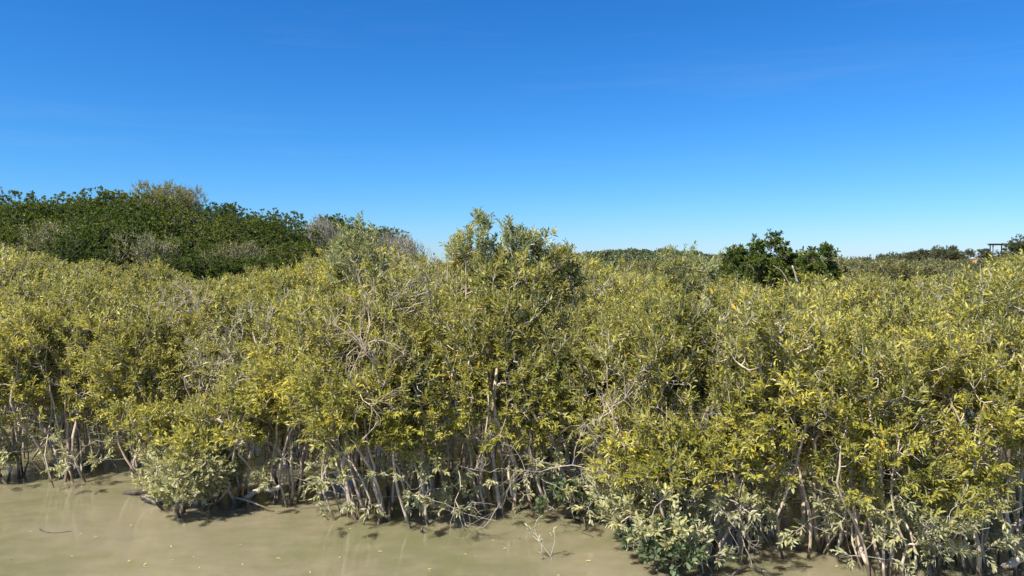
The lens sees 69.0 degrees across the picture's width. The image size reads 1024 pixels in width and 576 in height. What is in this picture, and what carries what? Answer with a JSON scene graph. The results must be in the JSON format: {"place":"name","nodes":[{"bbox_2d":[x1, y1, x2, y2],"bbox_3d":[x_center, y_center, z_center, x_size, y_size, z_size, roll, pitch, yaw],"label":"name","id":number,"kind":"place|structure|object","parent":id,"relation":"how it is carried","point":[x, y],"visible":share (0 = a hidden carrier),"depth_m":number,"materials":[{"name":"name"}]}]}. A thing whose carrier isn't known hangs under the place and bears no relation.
{"place":"outdoors","nodes":[
{"label":"outdoors","id":0,"kind":"place"},
{"bbox_2d":[0,356,1023,575],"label":"water","id":1,"kind":"structure","parent":0,"point":[106,513],"depth_m":9.34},
{"bbox_2d":[0,244,63,413],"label":"mangrove tree","id":2,"kind":"object","parent":1,"relation":"on","point":[43,263],"visible":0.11,"depth_m":16.99,"materials":[{"name":"green plant"}]},
{"bbox_2d":[0,268,77,443],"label":"mangrove tree","id":3,"kind":"object","parent":1,"relation":"on","point":[7,291],"visible":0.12,"depth_m":13.67,"materials":[{"name":"green plant"}]},
{"bbox_2d":[0,243,87,431],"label":"mangrove tree","id":4,"kind":"object","parent":1,"relation":"on","point":[24,259],"visible":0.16,"depth_m":14.74,"materials":[{"name":"green plant"}]},
{"bbox_2d":[0,292,90,479],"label":"mangrove tree","id":5,"kind":"object","parent":1,"relation":"on","point":[12,426],"visible":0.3,"depth_m":11.84,"materials":[{"name":"green plant"}]},
{"bbox_2d":[0,311,130,486],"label":"mangrove tree","id":6,"kind":"object","parent":1,"relation":"on","point":[8,369],"visible":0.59,"depth_m":11.62,"materials":[{"name":"green plant"}]},
{"bbox_2d":[0,271,144,481],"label":"mangrove tree","id":7,"kind":"object","parent":1,"relation":"on","point":[37,312],"visible":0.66,"depth_m":11.81,"materials":[{"name":"green plant"}]},
{"bbox_2d":[29,297,132,465],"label":"mangrove tree","id":8,"kind":"object","parent":1,"relation":"on","point":[52,369],"visible":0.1,"depth_m":12.44,"materials":[{"name":"green plant"}]},
{"bbox_2d":[37,265,137,431],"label":"mangrove tree","id":9,"kind":"object","parent":1,"relation":"on","point":[110,281],"visible":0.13,"depth_m":15.03,"materials":[{"name":"green plant"}]},
{"bbox_2d":[81,272,192,457],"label":"mangrove tree","id":10,"kind":"object","parent":1,"relation":"on","point":[138,308],"visible":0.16,"depth_m":13.20,"materials":[{"name":"green plant"}]},
{"bbox_2d":[55,291,224,475],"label":"mangrove tree","id":11,"kind":"object","parent":1,"relation":"on","point":[97,322],"visible":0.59,"depth_m":11.46,"materials":[{"name":"green plant"}]},
{"bbox_2d":[93,307,202,474],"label":"mangrove tree","id":12,"kind":"object","parent":1,"relation":"on","point":[146,365],"visible":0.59,"depth_m":11.70,"materials":[{"name":"green plant"}]},
{"bbox_2d":[107,391,192,487],"bbox_3d":[-5.361,2.444,11.053,1.301,1.803,1.377,0,2,0],"label":"overhanging bush","id":13,"kind":"object","parent":1,"relation":"on","point":[158,421],"visible":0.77,"depth_m":10.81,"materials":[{"name":"green plant"}]},
{"bbox_2d":[105,252,197,399],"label":"mangrove tree","id":14,"kind":"object","parent":1,"relation":"on","point":[150,274],"visible":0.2,"depth_m":15.92,"materials":[{"name":"green plant"}]},
{"bbox_2d":[131,417,237,518],"bbox_3d":[-4.544,2.611,10.298,1.613,1.537,1.873,0,2,0],"label":"overhanging bush","id":15,"kind":"object","parent":1,"relation":"on","point":[174,464],"visible":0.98,"depth_m":9.95,"materials":[{"name":"green plant"}]},
{"bbox_2d":[145,271,259,440],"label":"mangrove tree","id":16,"kind":"object","parent":1,"relation":"on","point":[219,309],"visible":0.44,"depth_m":12.17,"materials":[{"name":"green plant"}]},
{"bbox_2d":[162,272,255,429],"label":"mangrove tree","id":17,"kind":"object","parent":1,"relation":"on","point":[192,284],"visible":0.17,"depth_m":13.51,"materials":[{"name":"green plant"}]},
{"bbox_2d":[173,420,248,508],"bbox_3d":[-4.283,2.607,10.564,1.002,1.531,1.244,-1,2,-24],"label":"overhanging bush","id":18,"kind":"object","parent":1,"relation":"on","point":[239,463],"visible":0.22,"depth_m":10.37,"materials":[{"name":"green plant"}]},
{"bbox_2d":[168,325,258,443],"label":"mangrove tree","id":19,"kind":"object","parent":1,"relation":"on","point":[199,349],"visible":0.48,"depth_m":11.31,"materials":[{"name":"green plant"}]},
{"bbox_2d":[180,381,300,507],"bbox_3d":[-3.847,2.322,10.566,1.454,2.075,1.418,-2,3,-44],"label":"overhanging bush","id":20,"kind":"object","parent":1,"relation":"on","point":[237,410],"visible":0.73,"depth_m":10.35,"materials":[{"name":"green plant"}]},
{"bbox_2d":[196,287,338,491],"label":"mangrove tree","id":21,"kind":"object","parent":1,"relation":"on","point":[259,319],"visible":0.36,"depth_m":11.11,"materials":[{"name":"green plant"}]},
{"bbox_2d":[212,298,355,507],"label":"mangrove tree","id":22,"kind":"object","parent":1,"relation":"on","point":[274,367],"visible":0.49,"depth_m":10.40,"materials":[{"name":"green plant"}]},
{"bbox_2d":[235,256,334,445],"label":"mangrove tree","id":23,"kind":"object","parent":1,"relation":"on","point":[297,277],"visible":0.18,"depth_m":13.64,"materials":[{"name":"green plant"}]},
{"bbox_2d":[234,281,340,464],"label":"mangrove tree","id":24,"kind":"object","parent":1,"relation":"on","point":[279,329],"visible":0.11,"depth_m":12.63,"materials":[{"name":"green plant"}]},
{"bbox_2d":[293,255,387,451],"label":"mangrove tree","id":25,"kind":"object","parent":1,"relation":"on","point":[333,272],"visible":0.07,"depth_m":13.15,"materials":[{"name":"green plant"}]},
{"bbox_2d":[269,281,419,524],"bbox_3d":[-2.225,1.642,10.091,1.982,3.471,1.971,-1,2,-25],"label":"mangrove tree","id":26,"kind":"object","parent":1,"relation":"on","point":[346,312],"visible":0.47,"depth_m":9.81,"materials":[{"name":"green plant"}]},
{"bbox_2d":[324,211,399,466],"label":"tall mangrove","id":27,"kind":"object","parent":1,"relation":"on","point":[344,261],"visible":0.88,"depth_m":12.19,"materials":[{"name":"green plant"}]},
{"bbox_2d":[276,320,453,524],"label":"mangrove tree","id":28,"kind":"object","parent":1,"relation":"on","point":[318,423],"visible":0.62,"depth_m":9.48,"materials":[{"name":"green plant"}]},
{"bbox_2d":[311,268,421,447],"bbox_3d":[-1.823,0.756,9.018,1.403,2.020,1.248,1,2,33],"label":"bare branch","id":29,"kind":"object","parent":28,"relation":"attached to","point":[365,351],"visible":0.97,"depth_m":8.99,"materials":[{"name":"grey plant"}]},
{"bbox_2d":[287,241,447,497],"bbox_3d":[-2.067,1.337,10.869,2.451,4.068,2.062,0,2,7],"label":"mangrove tree","id":30,"kind":"object","parent":1,"relation":"on","point":[421,327],"visible":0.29,"depth_m":10.81,"materials":[{"name":"green plant"}]},
{"bbox_2d":[320,292,472,527],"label":"mangrove tree","id":31,"kind":"object","parent":1,"relation":"on","point":[402,426],"visible":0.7,"depth_m":9.57,"materials":[{"name":"green plant"}]},
{"bbox_2d":[402,247,472,426],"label":"mangrove tree","id":32,"kind":"object","parent":1,"relation":"on","point":[435,274],"visible":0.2,"depth_m":14.46,"materials":[{"name":"green plant"}]},
{"bbox_2d":[372,286,504,503],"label":"mangrove tree","id":33,"kind":"object","parent":1,"relation":"on","point":[435,303],"visible":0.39,"depth_m":10.56,"materials":[{"name":"green plant"}]},
{"bbox_2d":[404,296,485,480],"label":"mangrove tree","id":34,"kind":"object","parent":1,"relation":"on","point":[445,310],"visible":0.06,"depth_m":11.87,"materials":[{"name":"green plant"}]},
{"bbox_2d":[433,227,479,472],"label":"tall mangrove","id":35,"kind":"object","parent":1,"relation":"on","point":[454,262],"visible":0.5,"depth_m":11.91,"materials":[{"name":"green plant"}]},
{"bbox_2d":[448,206,511,483],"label":"tall mangrove","id":36,"kind":"object","parent":1,"relation":"on","point":[480,219],"visible":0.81,"depth_m":11.23,"materials":[{"name":"green plant"}]},
{"bbox_2d":[411,281,573,518],"bbox_3d":[-0.286,1.639,10.277,2.285,3.460,2.015,0,2,0],"label":"mangrove tree","id":37,"kind":"object","parent":1,"relation":"on","point":[485,334],"visible":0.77,"depth_m":9.99,"materials":[{"name":"green plant"}]},
{"bbox_2d":[437,237,570,493],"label":"mangrove tree","id":38,"kind":"object","parent":1,"relation":"on","point":[527,271],"visible":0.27,"depth_m":11.03,"materials":[{"name":"green plant"}]},
{"bbox_2d":[490,213,543,470],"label":"tall mangrove","id":39,"kind":"object","parent":1,"relation":"on","point":[509,238],"visible":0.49,"depth_m":11.78,"materials":[{"name":"green plant"}]},
{"bbox_2d":[507,222,576,469],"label":"tall mangrove","id":40,"kind":"object","parent":1,"relation":"on","point":[539,251],"visible":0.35,"depth_m":11.98,"materials":[{"name":"green plant"}]},
{"bbox_2d":[457,279,632,512],"bbox_3d":[0.518,1.625,10.290,2.596,3.484,2.106,0,2,0],"label":"mangrove tree","id":41,"kind":"object","parent":1,"relation":"on","point":[541,420],"visible":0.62,"depth_m":10.09,"materials":[{"name":"green plant"}]},
{"bbox_2d":[484,326,605,510],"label":"mangrove tree","id":42,"kind":"object","parent":1,"relation":"on","point":[533,452],"visible":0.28,"depth_m":10.21,"materials":[{"name":"green plant"}]},
{"bbox_2d":[545,238,587,463],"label":"tall mangrove","id":43,"kind":"object","parent":1,"relation":"on","point":[567,268],"visible":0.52,"depth_m":12.52,"materials":[{"name":"green plant"}]},
{"bbox_2d":[533,474,611,529],"bbox_3d":[0.797,2.920,9.825,1.032,0.937,0.818,0,2,0],"label":"glossy bush","id":44,"kind":"object","parent":1,"relation":"in","point":[580,495],"visible":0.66,"depth_m":9.73,"materials":[{"name":"green plant"}]},
{"bbox_2d":[530,252,616,454],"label":"mangrove tree","id":45,"kind":"object","parent":1,"relation":"on","point":[587,273],"visible":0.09,"depth_m":13.04,"materials":[{"name":"green plant"}]},
{"bbox_2d":[548,295,633,478],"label":"mangrove tree","id":46,"kind":"object","parent":1,"relation":"on","point":[587,316],"visible":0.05,"depth_m":11.58,"materials":[{"name":"green plant"}]},
{"bbox_2d":[555,262,640,442],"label":"mangrove tree","id":47,"kind":"object","parent":1,"relation":"on","point":[608,289],"visible":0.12,"depth_m":14.39,"materials":[{"name":"green plant"}]},
{"bbox_2d":[549,252,657,341],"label":"mangrove tree","id":48,"kind":"object","parent":1,"relation":"on","point":[595,262],"visible":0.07,"depth_m":16.33,"materials":[{"name":"green plant"}]},
{"bbox_2d":[558,292,656,488],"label":"mangrove tree","id":49,"kind":"object","parent":1,"relation":"on","point":[616,322],"visible":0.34,"depth_m":10.54,"materials":[{"name":"green plant"}]},
{"bbox_2d":[579,283,673,465],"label":"mangrove tree","id":50,"kind":"object","parent":1,"relation":"on","point":[630,301],"visible":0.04,"depth_m":12.45,"materials":[{"name":"green plant"}]},
{"bbox_2d":[557,307,713,540],"bbox_3d":[1.510,1.811,9.489,2.032,3.166,2.208,-2,3,-41],"label":"mangrove tree","id":51,"kind":"object","parent":1,"relation":"on","point":[616,421],"visible":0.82,"depth_m":9.28,"materials":[{"name":"green plant"}]},
{"bbox_2d":[583,433,719,564],"bbox_3d":[1.662,2.553,8.739,1.616,1.737,2.058,0,2,0],"label":"silvery bush","id":52,"kind":"object","parent":1,"relation":"on","point":[651,493],"visible":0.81,"depth_m":8.35,"materials":[{"name":"green plant"}]},
{"bbox_2d":[608,283,714,479],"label":"mangrove tree","id":53,"kind":"object","parent":1,"relation":"on","point":[674,292],"visible":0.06,"depth_m":11.26,"materials":[{"name":"green plant"}]},
{"bbox_2d":[612,267,725,425],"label":"mangrove tree","id":54,"kind":"object","parent":1,"relation":"on","point":[628,285],"visible":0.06,"depth_m":13.52,"materials":[{"name":"green plant"}]},
{"bbox_2d":[625,512,713,575],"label":"glossy bush","id":55,"kind":"object","parent":1,"relation":"in","point":[655,552],"visible":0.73,"depth_m":8.02,"materials":[{"name":"green plant"}]},
{"bbox_2d":[611,281,749,514],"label":"mangrove tree","id":56,"kind":"object","parent":1,"relation":"on","point":[682,311],"visible":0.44,"depth_m":9.56,"materials":[{"name":"green plant"}]},
{"bbox_2d":[648,240,723,299],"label":"tall mangrove","id":57,"kind":"object","parent":1,"relation":"on","point":[712,269],"visible":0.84,"depth_m":13.24,"materials":[{"name":"green plant"}]},
{"bbox_2d":[615,350,799,547],"bbox_3d":[2.397,2.066,9.061,2.175,2.680,1.778,0,2,14],"label":"mangrove tree","id":58,"kind":"object","parent":1,"relation":"on","point":[685,425],"visible":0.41,"depth_m":8.80,"materials":[{"name":"green plant"}]},
{"bbox_2d":[679,518,738,575],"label":"silvery bush","id":59,"kind":"object","parent":1,"relation":"on","point":[695,540],"visible":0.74,"depth_m":8.04,"materials":[{"name":"green plant"}]},
{"bbox_2d":[643,426,799,563],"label":"tree","id":60,"kind":"object","parent":1,"relation":"on","point":[743,460],"visible":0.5,"depth_m":8.40,"materials":[{"name":"green plant"}]},
{"bbox_2d":[691,282,765,473],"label":"mangrove tree","id":61,"kind":"object","parent":1,"relation":"on","point":[722,305],"visible":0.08,"depth_m":11.53,"materials":[{"name":"green plant"}]},
{"bbox_2d":[709,243,749,297],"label":"round leaved mangrove","id":62,"kind":"object","parent":1,"relation":"on","point":[736,255],"visible":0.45,"depth_m":24.74,"materials":[{"name":"green plant"}]},
{"bbox_2d":[730,233,776,292],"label":"round leaved mangrove","id":63,"kind":"object","parent":1,"relation":"on","point":[757,248],"visible":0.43,"depth_m":23.88,"materials":[{"name":"green plant"}]},
{"bbox_2d":[691,303,828,531],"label":"mangrove tree","id":64,"kind":"object","parent":1,"relation":"on","point":[727,335],"visible":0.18,"depth_m":9.34,"materials":[{"name":"green plant"}]},
{"bbox_2d":[748,252,792,298],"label":"round leaved mangrove","id":65,"kind":"object","parent":1,"relation":"on","point":[767,264],"visible":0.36,"depth_m":23.43,"materials":[{"name":"green plant"}]},
{"bbox_2d":[753,229,794,290],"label":"round leaved mangrove","id":66,"kind":"object","parent":1,"relation":"on","point":[777,244],"visible":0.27,"depth_m":24.47,"materials":[{"name":"green plant"}]},
{"bbox_2d":[699,281,872,558],"bbox_3d":[3.202,1.660,8.818,1.821,3.508,2.289,2,3,42],"label":"mangrove tree","id":67,"kind":"object","parent":1,"relation":"on","point":[768,335],"visible":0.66,"depth_m":8.40,"materials":[{"name":"green plant"}]},
{"bbox_2d":[750,279,863,475],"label":"mangrove tree","id":68,"kind":"object","parent":1,"relation":"on","point":[840,296],"visible":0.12,"depth_m":11.94,"materials":[{"name":"green plant"}]},
{"bbox_2d":[790,246,830,363],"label":"round leaved mangrove","id":69,"kind":"object","parent":1,"relation":"on","point":[810,266],"visible":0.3,"depth_m":23.80,"materials":[{"name":"green plant"}]},
{"bbox_2d":[764,295,888,505],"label":"mangrove tree","id":70,"kind":"object","parent":1,"relation":"on","point":[801,337],"visible":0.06,"depth_m":10.31,"materials":[{"name":"green plant"}]},
{"bbox_2d":[738,324,945,562],"bbox_3d":[3.784,1.931,8.564,2.063,2.986,1.991,-1,2,-27],"label":"mangrove tree","id":71,"kind":"object","parent":1,"relation":"on","point":[907,415],"visible":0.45,"depth_m":8.27,"materials":[{"name":"green plant"}]},
{"bbox_2d":[771,269,918,326],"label":"mangrove tree","id":72,"kind":"object","parent":1,"relation":"on","point":[823,281],"visible":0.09,"depth_m":15.06,"materials":[{"name":"green plant"}]},
{"bbox_2d":[785,299,914,543],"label":"mangrove tree","id":73,"kind":"object","parent":1,"relation":"on","point":[854,328],"visible":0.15,"depth_m":8.78,"materials":[{"name":"green plant"}]},
{"bbox_2d":[813,269,934,430],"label":"mangrove tree","id":74,"kind":"object","parent":1,"relation":"on","point":[859,289],"visible":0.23,"depth_m":12.74,"materials":[{"name":"green plant"}]},
{"bbox_2d":[783,324,986,575],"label":"mangrove tree","id":75,"kind":"object","parent":1,"relation":"on","point":[863,499],"visible":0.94,"depth_m":7.90,"materials":[{"name":"green plant"}]},
{"bbox_2d":[847,286,993,520],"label":"mangrove tree","id":76,"kind":"object","parent":1,"relation":"on","point":[904,309],"visible":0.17,"depth_m":10.00,"materials":[{"name":"green plant"}]},
{"bbox_2d":[866,297,1023,549],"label":"mangrove tree","id":77,"kind":"object","parent":1,"relation":"on","point":[928,356],"visible":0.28,"depth_m":8.49,"materials":[{"name":"green plant"}]},
{"bbox_2d":[883,310,1023,575],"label":"mangrove tree","id":78,"kind":"object","parent":1,"relation":"on","point":[998,420],"visible":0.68,"depth_m":7.97,"materials":[{"name":"green plant"}]},
{"bbox_2d":[926,256,1023,484],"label":"mangrove tree","id":79,"kind":"object","parent":1,"relation":"on","point":[967,274],"visible":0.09,"depth_m":11.23,"materials":[{"name":"green plant"}]},
{"bbox_2d":[930,275,1023,574],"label":"mangrove tree","id":80,"kind":"object","parent":1,"relation":"on","point":[1000,314],"visible":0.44,"depth_m":8.52,"materials":[{"name":"green plant"}]},
{"bbox_2d":[935,261,1023,515],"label":"mangrove tree","id":81,"kind":"object","parent":1,"relation":"on","point":[963,290],"visible":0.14,"depth_m":10.32,"materials":[{"name":"green plant"}]},
{"bbox_2d":[0,0,1023,263],"label":"sky","id":82,"kind":"structure","parent":0,"point":[861,128],"materials":[{"name":"blue"}]},
{"bbox_2d":[424,258,981,293],"bbox_3d":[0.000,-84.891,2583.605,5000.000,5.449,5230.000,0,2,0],"label":"ground","id":83,"kind":"structure","parent":0,"point":[975,260],"depth_m":126.81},
{"bbox_2d":[0,198,55,239],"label":"grove tree","id":84,"kind":"object","parent":83,"relation":"on","point":[33,206],"visible":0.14,"depth_m":43.33,"materials":[{"name":"green plant"}]},
{"bbox_2d":[0,212,109,253],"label":"grove tree","id":85,"kind":"object","parent":83,"relation":"on","point":[52,219],"visible":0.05,"depth_m":37.29,"materials":[{"name":"green plant"}]},
{"bbox_2d":[16,219,118,263],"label":"grove tree","id":86,"kind":"object","parent":83,"relation":"on","point":[38,242],"visible":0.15,"depth_m":32.29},
{"bbox_2d":[34,200,103,240],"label":"grove tree","id":87,"kind":"object","parent":83,"relation":"on","point":[61,208],"visible":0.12,"depth_m":44.22,"materials":[{"name":"green plant"}]},
{"bbox_2d":[31,229,125,277],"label":"grove tree","id":88,"kind":"object","parent":83,"relation":"on","point":[90,254],"visible":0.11,"depth_m":29.78,"materials":[{"name":"green plant"}]},
{"bbox_2d":[46,218,177,276],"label":"grove tree","id":89,"kind":"object","parent":83,"relation":"on","point":[98,228],"visible":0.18,"depth_m":32.16,"materials":[{"name":"green plant"}]},
{"bbox_2d":[65,185,164,220],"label":"grove tree","id":90,"kind":"object","parent":83,"relation":"on","point":[98,201],"visible":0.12,"depth_m":47.58,"materials":[{"name":"green plant"}]},
{"bbox_2d":[54,205,198,254],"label":"grove tree","id":91,"kind":"object","parent":83,"relation":"on","point":[138,216],"visible":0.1,"depth_m":37.39,"materials":[{"name":"green plant"}]},
{"bbox_2d":[82,228,183,279],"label":"grove tree","id":92,"kind":"object","parent":83,"relation":"on","point":[165,247],"visible":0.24,"depth_m":30.92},
{"bbox_2d":[91,196,178,232],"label":"grove tree","id":93,"kind":"object","parent":83,"relation":"on","point":[112,208],"visible":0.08,"depth_m":43.52,"materials":[{"name":"green plant"}]},
{"bbox_2d":[122,179,200,214],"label":"grove tree","id":94,"kind":"object","parent":83,"relation":"on","point":[155,192],"visible":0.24,"depth_m":54.44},
{"bbox_2d":[127,232,230,283],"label":"grove tree","id":95,"kind":"object","parent":83,"relation":"on","point":[187,245],"visible":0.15,"depth_m":32.89,"materials":[{"name":"green plant"}]},
{"bbox_2d":[130,206,234,266],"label":"grove tree","id":96,"kind":"object","parent":83,"relation":"on","point":[199,228],"visible":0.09,"depth_m":38.08,"materials":[{"name":"green plant"}]},
{"bbox_2d":[149,249,250,284],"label":"grove tree","id":97,"kind":"object","parent":83,"relation":"on","point":[199,269],"visible":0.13,"depth_m":29.76,"materials":[{"name":"green plant"}]},
{"bbox_2d":[190,201,251,240],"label":"grove tree","id":98,"kind":"object","parent":83,"relation":"on","point":[227,211],"visible":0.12,"depth_m":48.69,"materials":[{"name":"green plant"}]},
{"bbox_2d":[183,223,264,267],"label":"grove tree","id":99,"kind":"object","parent":83,"relation":"on","point":[224,235],"visible":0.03,"depth_m":38.06,"materials":[{"name":"green plant"}]},
{"bbox_2d":[190,239,269,273],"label":"grove tree","id":100,"kind":"object","parent":83,"relation":"on","point":[238,252],"visible":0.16,"depth_m":33.29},
{"bbox_2d":[189,211,274,253],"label":"grove tree","id":101,"kind":"object","parent":83,"relation":"on","point":[226,221],"visible":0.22,"depth_m":43.17,"materials":[{"name":"green plant"}]},
{"bbox_2d":[215,252,286,284],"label":"grove tree","id":102,"kind":"object","parent":83,"relation":"on","point":[262,262],"visible":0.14,"depth_m":30.68,"materials":[{"name":"green plant"}]},
{"bbox_2d":[233,227,328,264],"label":"grove tree","id":103,"kind":"object","parent":83,"relation":"on","point":[282,235],"visible":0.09,"depth_m":38.24,"materials":[{"name":"green plant"}]},
{"bbox_2d":[258,240,329,269],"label":"grove tree","id":104,"kind":"object","parent":83,"relation":"on","point":[279,257],"visible":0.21,"depth_m":34.33,"materials":[{"name":"green plant"}]},
{"bbox_2d":[299,214,345,257],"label":"grove tree","id":105,"kind":"object","parent":83,"relation":"on","point":[327,228],"visible":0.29,"depth_m":39.79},
{"bbox_2d":[573,247,814,267],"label":"woodland","id":106,"kind":"object","parent":83,"relation":"on","point":[614,256],"visible":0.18,"depth_m":203.11,"materials":[{"name":"green plant"}]},
{"bbox_2d":[858,256,970,288],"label":"distant tree","id":107,"kind":"object","parent":83,"relation":"on","point":[894,267],"visible":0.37,"depth_m":36.00,"materials":[{"name":"green plant"}]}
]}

